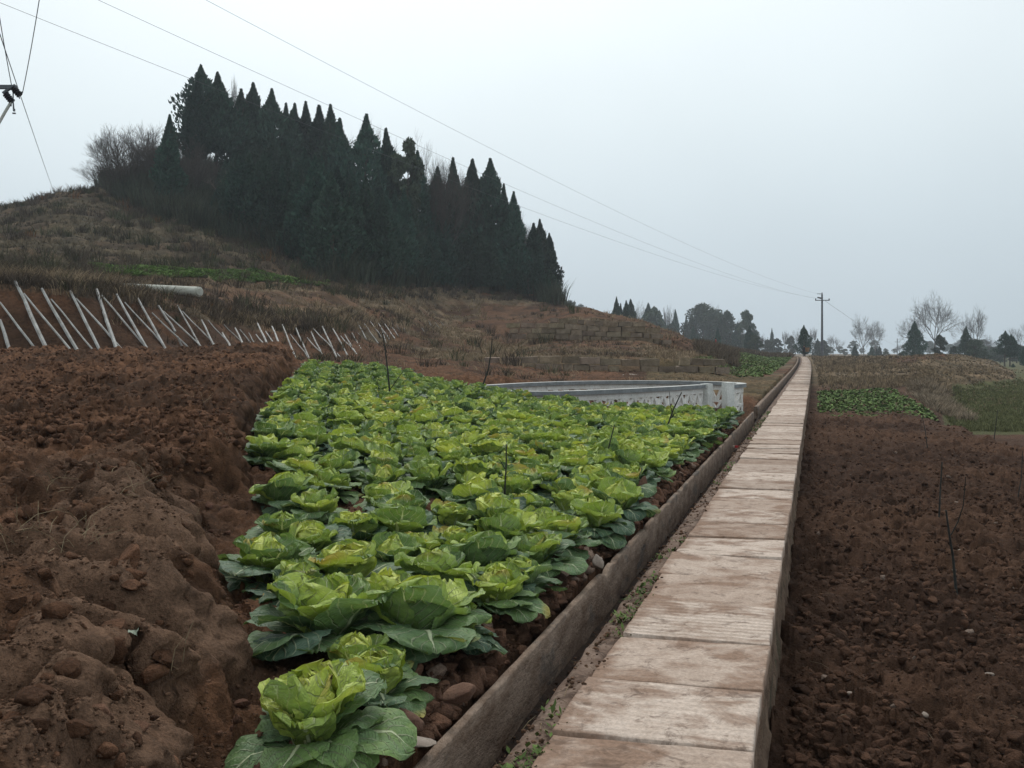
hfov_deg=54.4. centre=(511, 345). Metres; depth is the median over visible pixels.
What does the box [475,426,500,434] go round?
chinese cabbage
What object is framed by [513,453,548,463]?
chinese cabbage
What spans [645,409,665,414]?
chinese cabbage
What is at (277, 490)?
chinese cabbage
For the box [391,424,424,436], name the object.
chinese cabbage
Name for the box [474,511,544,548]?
chinese cabbage
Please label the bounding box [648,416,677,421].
chinese cabbage
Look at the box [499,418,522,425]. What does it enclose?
chinese cabbage
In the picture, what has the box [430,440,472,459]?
chinese cabbage
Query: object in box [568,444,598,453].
chinese cabbage
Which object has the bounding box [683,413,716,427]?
chinese cabbage
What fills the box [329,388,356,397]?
chinese cabbage
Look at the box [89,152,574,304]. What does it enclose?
undergrowth
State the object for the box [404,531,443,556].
chinese cabbage
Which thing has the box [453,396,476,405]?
chinese cabbage
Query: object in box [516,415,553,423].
chinese cabbage
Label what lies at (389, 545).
chinese cabbage
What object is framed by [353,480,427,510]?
chinese cabbage
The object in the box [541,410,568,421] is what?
chinese cabbage
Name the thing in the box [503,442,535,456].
chinese cabbage
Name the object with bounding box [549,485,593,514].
chinese cabbage
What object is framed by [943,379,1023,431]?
green field
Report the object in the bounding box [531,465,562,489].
chinese cabbage
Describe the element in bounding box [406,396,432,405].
chinese cabbage
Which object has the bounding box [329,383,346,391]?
chinese cabbage
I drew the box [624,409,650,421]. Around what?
chinese cabbage
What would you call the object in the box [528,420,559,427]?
chinese cabbage
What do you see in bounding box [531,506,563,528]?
chinese cabbage
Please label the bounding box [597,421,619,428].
chinese cabbage
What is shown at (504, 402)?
chinese cabbage
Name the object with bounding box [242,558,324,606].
chinese cabbage
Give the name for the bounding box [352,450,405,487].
chinese cabbage
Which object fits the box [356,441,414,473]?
chinese cabbage
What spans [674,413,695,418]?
chinese cabbage
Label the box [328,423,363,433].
chinese cabbage
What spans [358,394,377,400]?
chinese cabbage
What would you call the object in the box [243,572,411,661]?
chinese cabbage
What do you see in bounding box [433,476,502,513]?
chinese cabbage
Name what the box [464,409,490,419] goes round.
chinese cabbage
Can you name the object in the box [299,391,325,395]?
chinese cabbage
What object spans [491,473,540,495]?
chinese cabbage
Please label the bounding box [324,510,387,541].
chinese cabbage
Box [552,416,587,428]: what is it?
chinese cabbage
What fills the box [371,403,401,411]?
chinese cabbage
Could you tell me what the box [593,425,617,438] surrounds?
chinese cabbage
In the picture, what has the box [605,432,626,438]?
chinese cabbage
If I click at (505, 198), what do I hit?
cypress tree
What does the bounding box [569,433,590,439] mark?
chinese cabbage
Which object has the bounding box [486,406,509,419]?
chinese cabbage
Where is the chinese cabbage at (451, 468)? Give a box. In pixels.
[449,456,467,473]
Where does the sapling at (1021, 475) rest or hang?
on the ploughed field at (923, 700)
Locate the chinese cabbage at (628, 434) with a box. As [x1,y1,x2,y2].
[621,432,641,437]
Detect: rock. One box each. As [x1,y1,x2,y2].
[399,708,424,731]
[415,736,436,746]
[441,682,475,703]
[592,554,603,569]
[637,476,648,503]
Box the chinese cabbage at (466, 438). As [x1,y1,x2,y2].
[453,429,493,451]
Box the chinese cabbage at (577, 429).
[568,425,598,435]
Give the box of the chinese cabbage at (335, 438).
[326,432,358,448]
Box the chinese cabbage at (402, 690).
[332,645,438,717]
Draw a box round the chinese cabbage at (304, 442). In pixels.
[287,438,322,459]
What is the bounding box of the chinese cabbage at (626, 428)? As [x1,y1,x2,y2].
[613,423,642,434]
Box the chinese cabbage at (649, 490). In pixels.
[603,466,656,504]
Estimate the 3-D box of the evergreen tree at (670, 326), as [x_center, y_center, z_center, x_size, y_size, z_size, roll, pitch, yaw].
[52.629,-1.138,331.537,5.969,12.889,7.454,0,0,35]
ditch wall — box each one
[413,412,753,767]
[754,357,797,418]
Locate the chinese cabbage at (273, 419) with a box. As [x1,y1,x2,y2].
[250,417,295,431]
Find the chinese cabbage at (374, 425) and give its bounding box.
[360,419,396,442]
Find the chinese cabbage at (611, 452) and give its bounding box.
[598,448,614,460]
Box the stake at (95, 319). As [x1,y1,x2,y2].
[76,298,121,347]
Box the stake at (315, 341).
[311,331,321,353]
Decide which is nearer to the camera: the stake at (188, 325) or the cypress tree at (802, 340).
the stake at (188, 325)
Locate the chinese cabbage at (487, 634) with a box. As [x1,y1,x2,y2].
[462,602,507,654]
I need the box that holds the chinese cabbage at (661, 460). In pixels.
[634,449,675,481]
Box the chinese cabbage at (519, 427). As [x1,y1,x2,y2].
[505,425,525,431]
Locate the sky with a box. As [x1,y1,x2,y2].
[0,0,1023,353]
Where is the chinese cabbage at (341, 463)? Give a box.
[315,452,367,481]
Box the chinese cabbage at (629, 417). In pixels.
[618,414,638,420]
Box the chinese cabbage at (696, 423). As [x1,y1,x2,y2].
[679,418,710,433]
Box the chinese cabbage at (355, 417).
[333,410,366,426]
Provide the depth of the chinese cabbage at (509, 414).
14.46 m
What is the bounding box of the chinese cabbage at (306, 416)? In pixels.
[291,411,327,428]
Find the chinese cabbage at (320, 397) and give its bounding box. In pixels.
[300,393,327,408]
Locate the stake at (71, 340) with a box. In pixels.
[41,288,77,349]
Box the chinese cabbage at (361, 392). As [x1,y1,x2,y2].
[355,389,376,398]
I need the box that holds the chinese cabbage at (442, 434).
[424,428,457,442]
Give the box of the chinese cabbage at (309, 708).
[224,658,416,767]
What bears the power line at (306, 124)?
attached to the utility pole at (821, 298)
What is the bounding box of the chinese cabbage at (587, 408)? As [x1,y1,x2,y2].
[571,406,590,414]
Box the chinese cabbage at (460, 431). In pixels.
[452,427,474,435]
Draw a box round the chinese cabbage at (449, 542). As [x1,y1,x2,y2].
[445,539,459,544]
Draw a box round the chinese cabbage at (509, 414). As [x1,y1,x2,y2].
[492,409,525,418]
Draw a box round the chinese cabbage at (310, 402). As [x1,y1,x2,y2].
[293,399,328,411]
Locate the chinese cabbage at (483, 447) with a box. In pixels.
[472,438,510,456]
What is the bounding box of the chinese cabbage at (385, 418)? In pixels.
[365,414,396,428]
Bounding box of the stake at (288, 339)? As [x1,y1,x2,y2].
[282,324,295,356]
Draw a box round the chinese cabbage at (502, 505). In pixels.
[456,497,534,530]
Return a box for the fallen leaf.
[128,628,138,635]
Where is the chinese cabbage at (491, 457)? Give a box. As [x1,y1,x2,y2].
[483,453,519,465]
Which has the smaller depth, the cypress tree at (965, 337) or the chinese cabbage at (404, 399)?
the chinese cabbage at (404, 399)
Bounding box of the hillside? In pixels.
[0,189,1023,402]
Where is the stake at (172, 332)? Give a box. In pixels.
[152,312,187,346]
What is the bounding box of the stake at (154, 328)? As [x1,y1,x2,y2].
[137,298,165,348]
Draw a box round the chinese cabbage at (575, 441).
[564,438,590,445]
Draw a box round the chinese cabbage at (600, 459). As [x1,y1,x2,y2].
[587,453,611,464]
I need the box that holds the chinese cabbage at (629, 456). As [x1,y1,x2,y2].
[614,449,658,477]
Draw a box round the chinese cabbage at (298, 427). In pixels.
[286,423,307,437]
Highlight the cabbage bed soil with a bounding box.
[194,358,759,767]
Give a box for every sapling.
[382,333,402,391]
[483,339,492,383]
[498,444,506,494]
[667,392,681,423]
[938,462,942,517]
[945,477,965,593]
[1018,451,1022,496]
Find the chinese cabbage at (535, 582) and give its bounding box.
[490,555,566,598]
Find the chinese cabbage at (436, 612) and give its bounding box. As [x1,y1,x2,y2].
[362,575,491,671]
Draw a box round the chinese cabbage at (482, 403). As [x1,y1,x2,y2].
[475,401,495,406]
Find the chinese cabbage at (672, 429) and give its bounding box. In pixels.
[656,423,698,443]
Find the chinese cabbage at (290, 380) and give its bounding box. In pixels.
[277,378,309,389]
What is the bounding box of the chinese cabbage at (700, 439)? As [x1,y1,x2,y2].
[684,427,712,450]
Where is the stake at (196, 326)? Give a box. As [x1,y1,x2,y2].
[182,311,214,343]
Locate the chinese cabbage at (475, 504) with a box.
[465,488,526,519]
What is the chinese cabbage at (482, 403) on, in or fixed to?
on the cabbage bed soil
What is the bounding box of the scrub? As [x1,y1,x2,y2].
[0,183,580,380]
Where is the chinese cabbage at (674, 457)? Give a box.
[653,445,684,467]
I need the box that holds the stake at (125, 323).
[101,295,143,345]
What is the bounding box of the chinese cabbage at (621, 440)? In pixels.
[610,437,632,444]
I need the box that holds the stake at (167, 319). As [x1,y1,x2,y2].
[158,305,175,332]
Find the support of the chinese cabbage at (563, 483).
on the cabbage bed soil
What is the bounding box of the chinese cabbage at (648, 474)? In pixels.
[623,462,660,486]
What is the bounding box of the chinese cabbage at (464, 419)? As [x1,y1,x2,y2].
[442,415,471,427]
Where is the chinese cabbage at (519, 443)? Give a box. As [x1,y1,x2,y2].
[505,439,540,451]
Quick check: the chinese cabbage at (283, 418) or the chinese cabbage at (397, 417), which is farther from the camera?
the chinese cabbage at (397, 417)
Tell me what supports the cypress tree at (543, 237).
on the hillside
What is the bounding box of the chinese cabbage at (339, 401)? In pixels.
[327,397,359,406]
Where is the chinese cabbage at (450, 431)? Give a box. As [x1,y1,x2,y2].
[427,426,456,438]
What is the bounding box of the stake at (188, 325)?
[177,305,199,343]
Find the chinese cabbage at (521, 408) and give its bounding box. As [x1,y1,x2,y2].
[510,405,534,413]
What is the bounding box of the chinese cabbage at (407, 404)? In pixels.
[404,398,431,405]
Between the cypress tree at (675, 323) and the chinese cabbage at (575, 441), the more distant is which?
the cypress tree at (675, 323)
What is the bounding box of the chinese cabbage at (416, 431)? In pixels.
[392,429,426,442]
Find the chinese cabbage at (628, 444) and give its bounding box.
[618,440,646,451]
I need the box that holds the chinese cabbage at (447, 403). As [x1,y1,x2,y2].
[432,400,454,407]
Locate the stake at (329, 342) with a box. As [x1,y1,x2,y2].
[322,326,336,356]
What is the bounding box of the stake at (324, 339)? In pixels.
[313,328,339,355]
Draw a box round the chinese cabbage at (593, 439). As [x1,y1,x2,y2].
[580,435,604,445]
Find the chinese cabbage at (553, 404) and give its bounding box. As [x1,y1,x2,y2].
[542,402,562,406]
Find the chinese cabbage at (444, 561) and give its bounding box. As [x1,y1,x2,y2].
[387,544,480,590]
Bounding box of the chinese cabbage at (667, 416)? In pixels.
[660,414,676,417]
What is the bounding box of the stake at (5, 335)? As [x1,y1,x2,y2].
[0,319,9,347]
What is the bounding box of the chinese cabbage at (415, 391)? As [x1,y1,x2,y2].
[396,386,427,397]
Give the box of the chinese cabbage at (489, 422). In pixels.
[476,418,505,426]
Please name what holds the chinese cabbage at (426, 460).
on the cabbage bed soil
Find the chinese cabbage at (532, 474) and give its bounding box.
[497,464,553,500]
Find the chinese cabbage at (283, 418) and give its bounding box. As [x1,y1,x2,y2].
[262,414,290,421]
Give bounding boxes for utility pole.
[0,84,22,123]
[815,293,829,355]
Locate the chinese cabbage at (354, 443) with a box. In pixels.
[316,435,377,464]
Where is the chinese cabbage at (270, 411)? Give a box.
[255,405,293,421]
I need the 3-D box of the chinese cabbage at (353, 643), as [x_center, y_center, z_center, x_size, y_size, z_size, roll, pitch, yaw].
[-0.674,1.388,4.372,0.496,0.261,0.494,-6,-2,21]
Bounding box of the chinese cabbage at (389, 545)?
[372,531,421,568]
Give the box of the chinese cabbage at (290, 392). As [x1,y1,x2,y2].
[264,388,297,403]
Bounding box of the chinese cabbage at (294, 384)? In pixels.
[270,381,306,395]
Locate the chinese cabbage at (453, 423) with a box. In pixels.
[443,421,464,427]
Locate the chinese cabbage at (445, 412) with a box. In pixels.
[436,406,463,420]
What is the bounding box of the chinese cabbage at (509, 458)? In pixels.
[483,452,514,462]
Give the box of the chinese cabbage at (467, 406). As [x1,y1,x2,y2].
[457,401,484,411]
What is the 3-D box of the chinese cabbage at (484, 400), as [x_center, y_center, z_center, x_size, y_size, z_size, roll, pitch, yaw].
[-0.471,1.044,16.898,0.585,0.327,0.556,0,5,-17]
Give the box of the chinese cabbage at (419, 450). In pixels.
[403,445,436,456]
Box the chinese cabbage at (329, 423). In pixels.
[325,418,353,432]
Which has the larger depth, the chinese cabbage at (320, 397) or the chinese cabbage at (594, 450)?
the chinese cabbage at (320, 397)
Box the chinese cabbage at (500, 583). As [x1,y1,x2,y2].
[459,561,549,623]
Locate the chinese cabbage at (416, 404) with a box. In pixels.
[407,399,431,408]
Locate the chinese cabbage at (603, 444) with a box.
[587,437,624,452]
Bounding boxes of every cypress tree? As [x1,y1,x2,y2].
[148,114,188,199]
[168,64,258,168]
[176,80,218,184]
[210,71,228,178]
[213,88,256,169]
[245,82,268,145]
[255,88,305,165]
[281,102,289,145]
[284,155,329,256]
[292,102,299,124]
[298,101,311,144]
[299,105,324,160]
[299,172,366,270]
[311,104,336,165]
[326,113,390,199]
[326,118,361,185]
[334,167,345,197]
[334,177,375,269]
[353,176,403,276]
[370,127,401,198]
[373,188,420,243]
[378,192,417,270]
[410,150,437,233]
[425,166,464,264]
[447,157,468,243]
[459,158,526,290]
[462,158,493,246]
[495,183,508,252]
[495,191,533,291]
[515,253,553,295]
[525,223,549,275]
[526,219,558,276]
[544,233,564,285]
[548,268,560,287]
[610,297,620,314]
[622,300,630,317]
[628,299,636,318]
[641,303,650,318]
[658,312,666,328]
[671,309,679,332]
[688,326,698,339]
[713,327,720,343]
[731,321,741,347]
[743,325,759,348]
[769,329,775,352]
[792,325,814,355]
[811,338,820,355]
[851,345,858,355]
[867,346,875,355]
[874,345,882,355]
[900,321,928,355]
[953,326,973,356]
[993,331,1021,366]
[1006,334,1019,366]
[1017,346,1023,365]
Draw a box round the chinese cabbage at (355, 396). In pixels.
[330,394,364,404]
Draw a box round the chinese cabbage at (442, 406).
[435,402,452,410]
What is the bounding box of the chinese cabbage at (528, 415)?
[516,411,538,419]
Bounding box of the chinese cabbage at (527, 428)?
[513,424,551,439]
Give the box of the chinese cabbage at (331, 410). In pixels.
[327,407,363,421]
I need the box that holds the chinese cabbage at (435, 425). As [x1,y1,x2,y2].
[422,422,450,431]
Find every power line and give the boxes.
[0,20,11,84]
[0,34,53,190]
[2,3,819,298]
[22,0,39,91]
[99,0,815,298]
[210,2,812,292]
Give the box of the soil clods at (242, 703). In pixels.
[190,453,477,730]
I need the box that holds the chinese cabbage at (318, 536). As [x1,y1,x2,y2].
[288,520,352,554]
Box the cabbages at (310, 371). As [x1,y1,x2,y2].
[289,359,744,429]
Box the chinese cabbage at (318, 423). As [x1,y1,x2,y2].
[294,419,327,433]
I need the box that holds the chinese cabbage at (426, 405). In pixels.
[412,404,436,410]
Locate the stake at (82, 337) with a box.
[51,299,91,348]
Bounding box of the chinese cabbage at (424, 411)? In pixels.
[412,409,443,423]
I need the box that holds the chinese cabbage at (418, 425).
[391,420,427,435]
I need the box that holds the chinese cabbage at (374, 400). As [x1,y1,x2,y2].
[362,398,380,401]
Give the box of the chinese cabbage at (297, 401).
[281,398,301,405]
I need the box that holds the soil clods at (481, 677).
[92,422,739,767]
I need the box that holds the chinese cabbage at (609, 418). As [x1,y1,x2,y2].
[600,414,626,427]
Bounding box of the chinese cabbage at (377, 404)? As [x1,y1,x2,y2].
[365,401,385,408]
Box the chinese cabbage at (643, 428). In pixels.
[634,424,653,432]
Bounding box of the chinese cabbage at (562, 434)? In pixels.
[550,428,581,440]
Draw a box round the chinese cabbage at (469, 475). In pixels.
[441,471,497,500]
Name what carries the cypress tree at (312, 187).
on the hillside
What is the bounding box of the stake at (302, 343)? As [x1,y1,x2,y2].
[296,328,309,358]
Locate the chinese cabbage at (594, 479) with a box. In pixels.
[571,470,622,494]
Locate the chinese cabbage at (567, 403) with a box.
[557,400,578,407]
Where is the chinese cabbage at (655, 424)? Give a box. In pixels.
[649,422,662,432]
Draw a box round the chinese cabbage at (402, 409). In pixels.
[386,403,411,412]
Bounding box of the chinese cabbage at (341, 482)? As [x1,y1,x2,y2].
[313,467,363,503]
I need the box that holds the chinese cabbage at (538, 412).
[530,409,550,415]
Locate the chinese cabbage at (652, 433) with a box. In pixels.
[642,430,657,435]
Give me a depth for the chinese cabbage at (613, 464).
10.04 m
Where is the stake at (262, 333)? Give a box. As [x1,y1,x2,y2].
[257,323,266,341]
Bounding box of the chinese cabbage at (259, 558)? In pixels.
[217,531,323,593]
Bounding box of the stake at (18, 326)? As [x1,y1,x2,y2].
[0,302,33,345]
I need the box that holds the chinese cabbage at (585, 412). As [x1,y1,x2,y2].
[576,408,603,414]
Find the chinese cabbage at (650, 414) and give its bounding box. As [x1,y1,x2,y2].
[645,413,663,417]
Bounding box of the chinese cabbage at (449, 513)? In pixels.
[431,498,476,531]
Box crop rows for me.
[816,387,939,420]
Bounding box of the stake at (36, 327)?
[14,280,46,344]
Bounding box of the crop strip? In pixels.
[88,262,330,285]
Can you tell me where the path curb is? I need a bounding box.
[503,357,801,767]
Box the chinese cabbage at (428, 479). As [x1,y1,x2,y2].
[398,459,455,498]
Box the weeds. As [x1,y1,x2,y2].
[499,411,769,767]
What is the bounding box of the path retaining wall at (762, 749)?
[754,379,810,767]
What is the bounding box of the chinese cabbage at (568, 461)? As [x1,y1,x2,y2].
[548,451,594,476]
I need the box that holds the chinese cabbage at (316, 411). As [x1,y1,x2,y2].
[301,406,334,421]
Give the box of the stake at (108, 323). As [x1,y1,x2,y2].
[95,289,116,346]
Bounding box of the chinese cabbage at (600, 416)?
[588,413,606,419]
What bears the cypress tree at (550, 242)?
on the hillside
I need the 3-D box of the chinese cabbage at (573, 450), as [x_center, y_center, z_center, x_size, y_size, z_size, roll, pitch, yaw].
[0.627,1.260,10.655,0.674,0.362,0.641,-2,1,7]
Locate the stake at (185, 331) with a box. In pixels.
[163,311,200,345]
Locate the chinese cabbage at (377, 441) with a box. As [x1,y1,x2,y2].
[366,439,389,455]
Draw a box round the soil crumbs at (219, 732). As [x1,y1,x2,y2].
[120,442,715,767]
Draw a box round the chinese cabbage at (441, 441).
[434,437,474,454]
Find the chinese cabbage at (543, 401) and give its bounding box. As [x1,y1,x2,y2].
[539,400,550,404]
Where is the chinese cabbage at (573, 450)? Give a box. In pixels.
[550,446,587,456]
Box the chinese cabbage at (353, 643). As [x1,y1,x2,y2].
[327,631,413,674]
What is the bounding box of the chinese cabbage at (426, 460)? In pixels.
[403,457,450,496]
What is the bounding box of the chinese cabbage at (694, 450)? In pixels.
[670,434,704,457]
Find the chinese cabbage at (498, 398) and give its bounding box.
[491,392,517,406]
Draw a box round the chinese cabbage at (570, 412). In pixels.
[551,407,583,415]
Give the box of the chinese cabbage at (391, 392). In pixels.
[379,390,407,402]
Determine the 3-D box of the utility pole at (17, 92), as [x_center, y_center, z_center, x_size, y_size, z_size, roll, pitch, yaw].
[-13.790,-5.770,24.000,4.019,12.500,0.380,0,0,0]
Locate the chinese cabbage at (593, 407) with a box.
[580,405,607,409]
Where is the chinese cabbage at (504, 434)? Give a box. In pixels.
[488,431,518,438]
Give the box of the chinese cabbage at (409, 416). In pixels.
[400,412,415,421]
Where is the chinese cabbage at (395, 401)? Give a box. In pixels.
[386,399,403,406]
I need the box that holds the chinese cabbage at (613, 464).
[594,461,639,479]
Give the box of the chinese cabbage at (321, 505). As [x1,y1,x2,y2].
[280,487,349,523]
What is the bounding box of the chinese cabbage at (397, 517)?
[365,503,437,541]
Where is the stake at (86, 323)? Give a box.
[69,290,99,349]
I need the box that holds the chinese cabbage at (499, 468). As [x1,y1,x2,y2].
[487,461,513,477]
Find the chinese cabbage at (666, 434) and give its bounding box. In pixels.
[651,431,685,453]
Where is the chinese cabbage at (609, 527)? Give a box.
[564,496,635,549]
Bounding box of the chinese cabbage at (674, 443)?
[666,439,696,461]
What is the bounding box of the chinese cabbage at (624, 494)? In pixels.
[587,476,660,521]
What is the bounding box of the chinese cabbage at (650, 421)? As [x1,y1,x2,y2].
[643,419,665,424]
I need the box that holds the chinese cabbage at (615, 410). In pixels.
[594,405,621,416]
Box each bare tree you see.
[72,157,140,195]
[81,131,152,185]
[83,120,163,176]
[99,133,185,179]
[122,140,180,177]
[136,124,218,172]
[176,154,222,192]
[229,73,237,106]
[360,116,401,179]
[415,128,456,186]
[422,158,481,245]
[428,164,488,231]
[636,300,645,318]
[663,308,673,324]
[781,332,788,351]
[782,328,799,355]
[809,329,816,350]
[826,337,844,350]
[850,312,884,355]
[859,323,885,349]
[896,313,922,343]
[907,292,967,347]
[958,307,987,348]
[981,335,996,349]
[1003,323,1023,347]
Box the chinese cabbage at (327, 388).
[311,381,334,395]
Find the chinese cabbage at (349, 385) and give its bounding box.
[340,382,355,389]
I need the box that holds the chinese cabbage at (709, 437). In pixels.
[699,427,722,444]
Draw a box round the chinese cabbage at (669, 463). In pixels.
[643,447,672,467]
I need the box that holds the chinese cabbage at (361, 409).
[349,405,378,419]
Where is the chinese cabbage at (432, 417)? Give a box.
[415,412,443,424]
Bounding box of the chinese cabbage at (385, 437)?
[364,433,392,444]
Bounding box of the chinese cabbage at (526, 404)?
[515,401,541,409]
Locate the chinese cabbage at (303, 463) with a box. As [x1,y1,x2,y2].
[265,454,322,474]
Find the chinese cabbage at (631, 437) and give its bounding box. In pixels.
[627,434,659,439]
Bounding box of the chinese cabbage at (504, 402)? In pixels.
[497,400,518,406]
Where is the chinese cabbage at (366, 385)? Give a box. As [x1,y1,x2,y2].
[357,382,377,389]
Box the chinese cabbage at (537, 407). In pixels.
[532,404,557,412]
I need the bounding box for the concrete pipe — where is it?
[124,283,202,296]
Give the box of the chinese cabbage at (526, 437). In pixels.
[518,427,556,443]
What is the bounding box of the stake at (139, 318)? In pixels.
[124,302,160,342]
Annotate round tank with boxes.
[486,380,745,411]
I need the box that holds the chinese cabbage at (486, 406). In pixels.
[484,404,500,408]
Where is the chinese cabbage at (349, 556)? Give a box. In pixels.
[304,539,400,577]
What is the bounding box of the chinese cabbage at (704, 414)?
[690,411,709,416]
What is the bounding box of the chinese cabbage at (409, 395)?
[402,392,418,403]
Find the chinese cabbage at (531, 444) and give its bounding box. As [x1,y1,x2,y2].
[526,438,553,453]
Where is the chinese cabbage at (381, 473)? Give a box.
[358,463,405,493]
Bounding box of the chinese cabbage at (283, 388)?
[273,385,300,400]
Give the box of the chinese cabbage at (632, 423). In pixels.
[616,420,642,426]
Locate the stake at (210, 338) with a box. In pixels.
[201,319,213,344]
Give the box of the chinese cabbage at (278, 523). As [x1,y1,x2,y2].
[244,510,307,539]
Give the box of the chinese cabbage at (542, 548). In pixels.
[511,531,587,577]
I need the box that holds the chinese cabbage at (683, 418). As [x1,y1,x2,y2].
[677,417,689,420]
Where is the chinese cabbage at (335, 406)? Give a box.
[329,405,352,409]
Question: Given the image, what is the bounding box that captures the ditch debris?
[501,436,745,757]
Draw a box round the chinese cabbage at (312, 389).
[301,387,328,398]
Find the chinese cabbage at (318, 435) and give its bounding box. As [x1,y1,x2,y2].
[290,425,332,455]
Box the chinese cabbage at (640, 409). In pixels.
[621,406,646,411]
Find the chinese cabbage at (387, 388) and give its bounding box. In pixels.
[378,387,397,392]
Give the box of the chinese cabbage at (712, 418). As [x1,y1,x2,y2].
[704,416,726,429]
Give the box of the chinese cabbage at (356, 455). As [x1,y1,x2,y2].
[319,449,369,471]
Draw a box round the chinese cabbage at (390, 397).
[380,394,410,408]
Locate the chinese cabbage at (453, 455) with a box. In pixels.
[438,447,483,469]
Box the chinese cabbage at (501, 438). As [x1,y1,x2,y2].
[497,436,520,442]
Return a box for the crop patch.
[689,352,791,376]
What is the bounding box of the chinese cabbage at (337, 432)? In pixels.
[328,428,359,441]
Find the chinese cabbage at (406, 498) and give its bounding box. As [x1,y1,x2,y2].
[363,490,446,525]
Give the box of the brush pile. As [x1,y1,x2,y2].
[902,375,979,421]
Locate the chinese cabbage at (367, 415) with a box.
[363,408,396,427]
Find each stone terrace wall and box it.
[485,356,729,373]
[506,318,671,344]
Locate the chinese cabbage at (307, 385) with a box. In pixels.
[298,383,310,388]
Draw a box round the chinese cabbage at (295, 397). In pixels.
[278,395,302,400]
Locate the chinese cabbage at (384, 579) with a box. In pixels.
[346,566,413,590]
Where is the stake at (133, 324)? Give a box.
[116,294,146,345]
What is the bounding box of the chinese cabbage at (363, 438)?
[327,436,370,456]
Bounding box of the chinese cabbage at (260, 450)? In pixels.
[243,433,294,469]
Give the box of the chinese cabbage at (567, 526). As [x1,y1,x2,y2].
[533,510,601,559]
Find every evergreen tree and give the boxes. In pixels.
[387,137,424,211]
[641,306,664,327]
[666,324,676,331]
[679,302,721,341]
[700,307,724,341]
[712,309,735,345]
[735,309,757,347]
[746,334,763,350]
[761,339,773,351]
[772,338,783,352]
[785,335,797,352]
[820,340,829,355]
[836,346,842,352]
[847,341,859,350]
[869,340,879,349]
[923,341,936,353]
[931,334,948,353]
[941,344,957,353]
[949,346,955,353]
[953,339,963,353]
[965,339,986,357]
[971,345,993,357]
[977,351,990,358]
[989,348,1009,362]
[1011,345,1022,362]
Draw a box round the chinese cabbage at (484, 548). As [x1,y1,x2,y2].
[435,530,531,574]
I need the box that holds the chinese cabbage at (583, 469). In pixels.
[563,464,604,477]
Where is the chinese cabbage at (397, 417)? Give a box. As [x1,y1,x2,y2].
[385,410,411,425]
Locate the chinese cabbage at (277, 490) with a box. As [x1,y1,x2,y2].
[249,471,318,514]
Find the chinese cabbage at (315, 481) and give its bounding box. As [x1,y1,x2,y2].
[294,472,336,497]
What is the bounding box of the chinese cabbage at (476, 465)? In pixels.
[445,458,496,483]
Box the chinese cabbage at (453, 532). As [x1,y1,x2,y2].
[432,525,475,543]
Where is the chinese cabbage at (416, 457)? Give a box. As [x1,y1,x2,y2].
[404,455,434,473]
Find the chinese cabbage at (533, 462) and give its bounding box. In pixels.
[520,457,565,476]
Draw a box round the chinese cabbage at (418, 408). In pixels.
[409,406,433,418]
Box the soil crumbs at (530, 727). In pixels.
[492,419,764,767]
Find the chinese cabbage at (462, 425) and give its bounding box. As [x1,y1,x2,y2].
[456,423,478,430]
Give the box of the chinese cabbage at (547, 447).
[535,440,570,459]
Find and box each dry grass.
[689,338,795,366]
[808,353,1023,411]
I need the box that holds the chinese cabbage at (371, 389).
[355,386,379,397]
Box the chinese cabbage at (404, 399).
[382,394,410,401]
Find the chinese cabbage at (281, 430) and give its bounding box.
[249,420,295,441]
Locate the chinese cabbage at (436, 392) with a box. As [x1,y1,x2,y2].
[426,389,449,397]
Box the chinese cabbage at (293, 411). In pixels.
[260,400,300,415]
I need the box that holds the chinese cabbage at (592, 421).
[576,414,603,426]
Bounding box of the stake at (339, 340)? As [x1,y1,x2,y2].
[332,328,346,354]
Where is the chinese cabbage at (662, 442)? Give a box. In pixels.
[631,436,678,455]
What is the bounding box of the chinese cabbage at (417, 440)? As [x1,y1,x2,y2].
[397,435,439,455]
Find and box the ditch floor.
[490,358,799,767]
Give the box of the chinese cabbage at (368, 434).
[358,430,390,437]
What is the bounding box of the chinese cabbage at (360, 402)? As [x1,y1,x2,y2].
[350,399,370,409]
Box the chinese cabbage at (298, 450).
[272,445,322,463]
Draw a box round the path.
[532,357,810,767]
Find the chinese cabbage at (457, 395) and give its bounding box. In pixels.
[449,393,466,397]
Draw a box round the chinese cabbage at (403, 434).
[391,431,426,442]
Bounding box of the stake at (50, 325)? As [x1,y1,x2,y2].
[23,293,70,348]
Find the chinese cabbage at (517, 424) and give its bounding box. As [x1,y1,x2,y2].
[508,421,528,427]
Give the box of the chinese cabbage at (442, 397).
[428,394,453,404]
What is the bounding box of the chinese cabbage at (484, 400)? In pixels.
[473,398,492,403]
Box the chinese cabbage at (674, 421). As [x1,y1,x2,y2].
[662,418,681,425]
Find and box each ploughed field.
[0,341,294,767]
[768,387,1023,767]
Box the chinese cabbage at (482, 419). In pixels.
[471,414,494,426]
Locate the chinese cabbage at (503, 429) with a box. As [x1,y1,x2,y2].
[483,425,508,433]
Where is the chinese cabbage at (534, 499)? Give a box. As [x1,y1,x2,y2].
[512,489,563,511]
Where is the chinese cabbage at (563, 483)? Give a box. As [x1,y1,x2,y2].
[540,477,589,508]
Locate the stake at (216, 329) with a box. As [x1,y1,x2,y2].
[208,320,224,338]
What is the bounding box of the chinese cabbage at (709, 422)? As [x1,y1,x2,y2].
[698,418,727,438]

